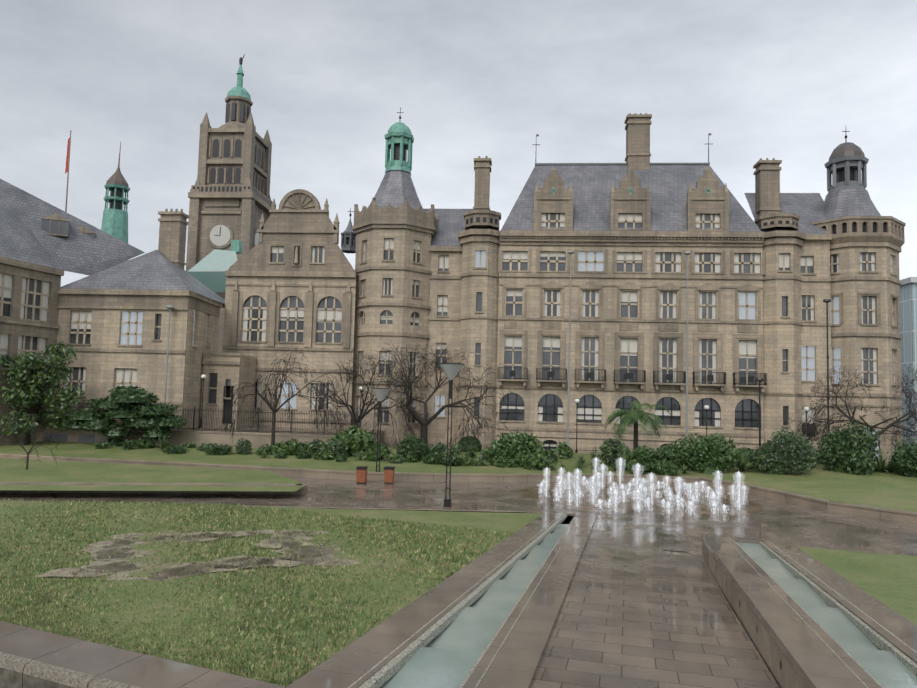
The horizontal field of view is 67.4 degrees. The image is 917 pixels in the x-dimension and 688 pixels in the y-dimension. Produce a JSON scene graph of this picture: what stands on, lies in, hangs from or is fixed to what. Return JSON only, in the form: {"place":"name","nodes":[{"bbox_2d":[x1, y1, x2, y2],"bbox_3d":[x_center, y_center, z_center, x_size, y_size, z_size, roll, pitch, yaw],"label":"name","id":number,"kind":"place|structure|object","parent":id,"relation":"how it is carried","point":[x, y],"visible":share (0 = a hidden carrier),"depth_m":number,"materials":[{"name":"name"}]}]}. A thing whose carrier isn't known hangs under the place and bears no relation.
{"place":"outdoors","nodes":[
{"label":"outdoors","id":0,"kind":"place"},
{"bbox_2d":[22,660,95,687],"bbox_3d":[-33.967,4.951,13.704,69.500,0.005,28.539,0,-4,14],"label":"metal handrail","id":1,"kind":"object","parent":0,"point":[22,677],"depth_m":11.29,"materials":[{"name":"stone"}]},
{"bbox_2d":[0,179,144,444],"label":"building","id":2,"kind":"structure","parent":0,"point":[44,245],"depth_m":58.16,"materials":[{"name":"grey stone"}]},
{"bbox_2d":[65,130,70,211],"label":"flagpole","id":3,"kind":"object","parent":2,"relation":"on","point":[68,156],"visible":0.74,"depth_m":74.87,"materials":[{"name":"metal"}]},
{"bbox_2d":[101,142,129,265],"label":"turret","id":4,"kind":"object","parent":2,"relation":"on","point":[115,220],"visible":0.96,"depth_m":79.69,"materials":[{"name":"green metal"}]},
{"bbox_2d":[0,458,303,491],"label":"lawn","id":5,"kind":"structure","parent":0,"point":[13,470],"depth_m":39.55,"materials":[{"name":"green plant"}]},
{"bbox_2d":[0,414,58,469],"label":"bare tree","id":6,"kind":"object","parent":5,"relation":"on","point":[21,445],"visible":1,"depth_m":41.00,"materials":[{"name":"brown plant"}]},
{"bbox_2d":[51,209,256,428],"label":"building","id":7,"kind":"structure","parent":0,"point":[113,322],"depth_m":58.62,"materials":[{"name":"beige stone"}]},
{"bbox_2d":[187,240,242,298],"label":"copper roof","id":8,"kind":"structure","parent":7,"relation":"on","point":[218,260],"depth_m":75.50,"materials":[{"name":"teal metal"}]},
{"bbox_2d":[0,498,542,686],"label":"lawn","id":9,"kind":"structure","parent":0,"point":[369,526],"depth_m":16.93,"materials":[{"name":"green plant"}]},
{"bbox_2d":[0,621,285,687],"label":"low stone wall","id":10,"kind":"structure","parent":9,"relation":"on","point":[59,661],"depth_m":10.52,"materials":[{"name":"stone"}]},
{"bbox_2d":[35,529,359,580],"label":"worn lawn patches","id":11,"kind":"object","parent":9,"relation":"on","point":[165,574],"visible":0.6,"depth_m":19.23,"materials":[{"name":"brown soil"}]},
{"bbox_2d":[222,189,357,428],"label":"gabled building","id":12,"kind":"structure","parent":0,"point":[291,275],"depth_m":65.43,"materials":[{"name":"beige stone"}]},
{"bbox_2d":[351,107,437,446],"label":"town hall tower","id":13,"kind":"structure","parent":0,"point":[394,227],"depth_m":64.54,"materials":[{"name":"beige stone"}]},
{"bbox_2d":[0,457,916,687],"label":"pavement","id":14,"kind":"structure","parent":0,"point":[797,525],"depth_m":34.43,"materials":[{"name":"brown stone"}]},
{"bbox_2d":[0,482,307,493],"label":"long low wall","id":15,"kind":"structure","parent":14,"relation":"on","point":[303,490],"depth_m":36.40,"materials":[{"name":"stone"}]},
{"bbox_2d":[164,305,173,402],"bbox_3d":[-24.223,2.938,56.988,0.665,12.332,0.665,3,-4,-18],"label":"street light","id":16,"kind":"object","parent":14,"relation":"on","point":[169,307],"visible":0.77,"depth_m":57.09,"materials":[{"name":"grey metal"}]},
{"bbox_2d":[36,425,383,447],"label":"terrace retaining wall","id":17,"kind":"structure","parent":14,"relation":"on","point":[198,437],"depth_m":55.73,"materials":[{"name":"beige stone"}]},
{"bbox_2d":[41,403,358,434],"bbox_3d":[-33.676,5.818,57.029,51.550,1.900,0.070,1,-4,5],"label":"terrace railing","id":18,"kind":"object","parent":17,"relation":"on","point":[249,430],"depth_m":55.53,"materials":[{"name":"black metal"}]},
{"bbox_2d":[200,374,205,427],"bbox_3d":[-20.992,4.645,56.388,0.420,4.433,0.399,1,-4,5],"label":"lamp post","id":19,"kind":"object","parent":17,"relation":"on","point":[203,376],"visible":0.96,"depth_m":56.36,"materials":[{"name":"black metal"}]},
{"bbox_2d":[359,386,362,427],"bbox_3d":[-8.343,5.598,58.564,0.420,4.109,0.399,1,-4,5],"label":"lamp post","id":20,"kind":"object","parent":17,"relation":"on","point":[361,387],"visible":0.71,"depth_m":58.52,"materials":[{"name":"black metal"}]},
{"bbox_2d":[5,500,525,511],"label":"lawn kerb","id":21,"kind":"structure","parent":14,"relation":"on","point":[376,508],"depth_m":33.08,"materials":[{"name":"stone"}]},
{"bbox_2d":[356,466,367,483],"bbox_3d":[-5.958,8.067,42.349,0.580,1.000,0.580,1,-4,5],"label":"litter bin","id":22,"kind":"object","parent":14,"relation":"on","point":[361,476],"visible":1,"depth_m":42.09,"materials":[{"name":"orange metal"}]},
{"bbox_2d":[371,388,390,471],"bbox_3d":[-5.112,5.784,44.306,1.280,5.873,1.280,1,-4,5],"label":"garden lamp","id":23,"kind":"object","parent":14,"relation":"on","point":[380,394],"visible":0.92,"depth_m":44.22,"materials":[{"name":"black metal"}]},
{"bbox_2d":[384,466,394,483],"bbox_3d":[-4.302,8.132,42.653,0.580,1.000,0.580,1,-4,5],"label":"litter bin","id":24,"kind":"object","parent":14,"relation":"on","point":[388,474],"visible":1,"depth_m":42.39,"materials":[{"name":"orange metal"}]},
{"bbox_2d":[286,510,596,687],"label":"channel","id":25,"kind":"object","parent":14,"relation":"on","point":[488,619],"visible":0.94,"depth_m":13.64,"materials":[{"name":"stone"}]},
{"bbox_2d":[439,363,463,506],"bbox_3d":[-0.457,4.577,34.812,1.280,7.187,1.280,1,-4,5],"label":"garden lamp","id":26,"kind":"object","parent":14,"relation":"on","point":[451,370],"visible":1,"depth_m":34.71,"materials":[{"name":"black metal"}]},
{"bbox_2d":[0,454,916,523],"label":"low wall","id":27,"kind":"structure","parent":14,"relation":"on","point":[858,509],"depth_m":44.19,"materials":[{"name":"stone"}]},
{"bbox_2d":[567,250,574,446],"bbox_3d":[9.944,0.934,61.676,0.665,18.773,0.665,-1,-5,27],"label":"street light","id":28,"kind":"object","parent":14,"relation":"on","point":[570,252],"visible":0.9,"depth_m":61.62,"materials":[{"name":"grey metal"}]},
{"bbox_2d":[384,441,798,455],"bbox_3d":[11.904,9.605,59.671,38.090,1.300,0.070,1,-4,5],"label":"fence","id":29,"kind":"object","parent":14,"relation":"on","point":[586,450],"visible":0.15,"depth_m":60.00,"materials":[{"name":"black metal"}]},
{"bbox_2d":[521,482,762,518],"bbox_3d":[10.216,8.774,39.342,13.200,0.001,13.200,1,-4,5],"label":"fountain basin","id":30,"kind":"object","parent":14,"relation":"on","point":[703,509],"visible":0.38,"depth_m":37.41,"materials":[{"name":"grey stone"}]},
{"bbox_2d":[537,457,748,514],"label":"fountain jets","id":31,"kind":"object","parent":30,"relation":"on","point":[595,484],"visible":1,"depth_m":38.28,"materials":[{"name":"white liquid"}]},
{"bbox_2d":[457,436,826,464],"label":"topiary balls","id":32,"kind":"object","parent":14,"relation":"on","point":[476,447],"visible":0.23,"depth_m":55.77,"materials":[{"name":"green plant"}]},
{"bbox_2d":[458,113,833,453],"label":"town hall","id":33,"kind":"structure","parent":14,"relation":"on","point":[633,228],"depth_m":62.74,"materials":[{"name":"beige stone"}]},
{"bbox_2d":[424,209,472,447],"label":"building section","id":34,"kind":"object","parent":33,"relation":"attached to","point":[445,248],"visible":0.54,"depth_m":65.75,"materials":[{"name":"beige stone"}]},
{"bbox_2d":[809,131,905,462],"bbox_3d":[36.623,-4.590,64.640,8.592,32.800,8.592,1,-4,5],"label":"corner turret","id":35,"kind":"object","parent":33,"relation":"attached to","point":[867,241],"visible":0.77,"depth_m":61.07,"materials":[{"name":"beige stone"}]},
{"bbox_2d":[530,509,779,687],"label":"path paving","id":36,"kind":"structure","parent":14,"relation":"on","point":[646,604],"depth_m":14.54,"materials":[{"name":"brown stone"}]},
{"bbox_2d":[683,251,691,444],"bbox_3d":[20.215,1.130,60.789,0.665,18.793,0.665,3,-4,-18],"label":"street light","id":37,"kind":"object","parent":14,"relation":"on","point":[687,253],"visible":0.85,"depth_m":60.74,"materials":[{"name":"grey metal"}]},
{"bbox_2d":[755,378,763,444],"bbox_3d":[24.410,6.529,55.713,0.665,7.530,0.665,-1,-5,27],"label":"street light","id":38,"kind":"object","parent":14,"relation":"on","point":[759,380],"visible":0.73,"depth_m":55.71,"materials":[{"name":"black metal"}]},
{"bbox_2d":[701,534,916,687],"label":"channel","id":39,"kind":"object","parent":14,"relation":"on","point":[807,620],"visible":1,"depth_m":12.66,"materials":[{"name":"stone"}]},
{"bbox_2d":[823,299,830,429],"bbox_3d":[32.031,3.422,59.617,0.665,14.674,0.665,-1,-5,27],"label":"street light","id":40,"kind":"object","parent":14,"relation":"on","point":[826,301],"visible":0.65,"depth_m":59.71,"materials":[{"name":"black metal"}]},
{"bbox_2d":[0,441,916,511],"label":"lawn","id":41,"kind":"structure","parent":0,"point":[886,489],"depth_m":46.84,"materials":[{"name":"green plant"}]},
{"bbox_2d":[24,392,30,444],"bbox_3d":[-33.965,5.808,54.187,0.420,4.507,0.399,1,-4,5],"label":"lamp post","id":42,"kind":"object","parent":41,"relation":"on","point":[25,441],"visible":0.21,"depth_m":54.03,"materials":[{"name":"black metal"}]},
{"bbox_2d":[0,340,84,443],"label":"leafy tree","id":43,"kind":"object","parent":41,"relation":"on","point":[24,382],"visible":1,"depth_m":53.66,"materials":[{"name":"green plant"}]},
{"bbox_2d":[64,386,187,445],"bbox_3d":[-26.483,5.696,54.618,10.090,4.822,3.961,1,-4,5],"label":"bush","id":44,"kind":"object","parent":41,"relation":"on","point":[132,408],"visible":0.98,"depth_m":53.88,"materials":[{"name":"green plant"}]},
{"bbox_2d":[223,341,346,445],"bbox_3d":[-12.944,4.043,53.560,8.459,9.035,10.284,1,-4,5],"label":"bare tree","id":45,"kind":"object","parent":41,"relation":"on","point":[274,409],"visible":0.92,"depth_m":53.29,"materials":[{"name":"brown plant"}]},
{"bbox_2d":[305,351,415,447],"bbox_3d":[-8.552,4.992,59.796,9.494,9.300,12.278,2,-4,-5],"label":"bare tree","id":46,"kind":"object","parent":41,"relation":"on","point":[365,412],"visible":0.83,"depth_m":58.63,"materials":[{"name":"brown plant"}]},
{"bbox_2d":[364,342,510,450],"bbox_3d":[-1.594,4.755,60.786,12.639,9.825,13.641,1,-4,5],"label":"bare tree","id":47,"kind":"object","parent":41,"relation":"on","point":[424,424],"visible":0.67,"depth_m":58.43,"materials":[{"name":"brown plant"}]},
{"bbox_2d":[94,420,916,476],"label":"border shrubs","id":48,"kind":"object","parent":41,"relation":"on","point":[848,451],"visible":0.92,"depth_m":48.60,"materials":[{"name":"green plant"}]},
{"bbox_2d":[575,398,579,452],"bbox_3d":[9.792,6.987,56.922,0.420,5.025,0.399,1,-4,5],"label":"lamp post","id":49,"kind":"object","parent":41,"relation":"on","point":[577,400],"visible":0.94,"depth_m":56.90,"materials":[{"name":"black metal"}]},
{"bbox_2d":[604,400,670,452],"bbox_3d":[14.330,6.973,54.976,5.119,5.015,5.257,3,-4,-25],"label":"palm tree","id":50,"kind":"object","parent":41,"relation":"on","point":[641,415],"visible":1,"depth_m":54.60,"materials":[{"name":"green plant"}]},
{"bbox_2d":[704,404,708,434],"bbox_3d":[20.207,7.314,56.013,0.420,4.789,0.399,1,-4,5],"label":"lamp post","id":51,"kind":"object","parent":41,"relation":"on","point":[706,406],"visible":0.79,"depth_m":56.05,"materials":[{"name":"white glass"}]},
{"bbox_2d":[804,406,808,449],"bbox_3d":[28.032,7.429,55.339,0.420,4.872,0.399,1,-4,5],"label":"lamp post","id":52,"kind":"object","parent":41,"relation":"on","point":[806,408],"visible":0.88,"depth_m":55.38,"materials":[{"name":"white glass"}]},
{"bbox_2d":[786,366,916,459],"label":"bare tree","id":53,"kind":"object","parent":41,"relation":"on","point":[896,422],"visible":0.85,"depth_m":56.55,"materials":[{"name":"brown plant"}]},
{"bbox_2d":[0,0,916,286],"label":"sky","id":54,"kind":"structure","parent":0,"point":[783,80],"materials":[{"name":"grey"}]},
{"bbox_2d":[798,547,916,624],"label":"lawn","id":55,"kind":"structure","parent":0,"point":[889,580],"depth_m":23.10,"materials":[{"name":"green plant"}]},
{"label":"ground","id":56,"kind":"structure","parent":0,"visible":0},
{"bbox_2d":[186,54,272,352],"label":"clock tower","id":57,"kind":"structure","parent":56,"relation":"on","point":[229,196],"depth_m":100.90,"materials":[{"name":"stone"}]},
{"bbox_2d":[899,363,916,432],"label":"bare tree","id":58,"kind":"object","parent":56,"relation":"on","point":[909,390],"visible":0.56,"depth_m":63.24,"materials":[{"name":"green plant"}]},
{"bbox_2d":[900,277,916,446],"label":"background building","id":59,"kind":"structure","parent":56,"relation":"on","point":[908,308],"depth_m":74.51,"materials":[{"name":"blue glass"}]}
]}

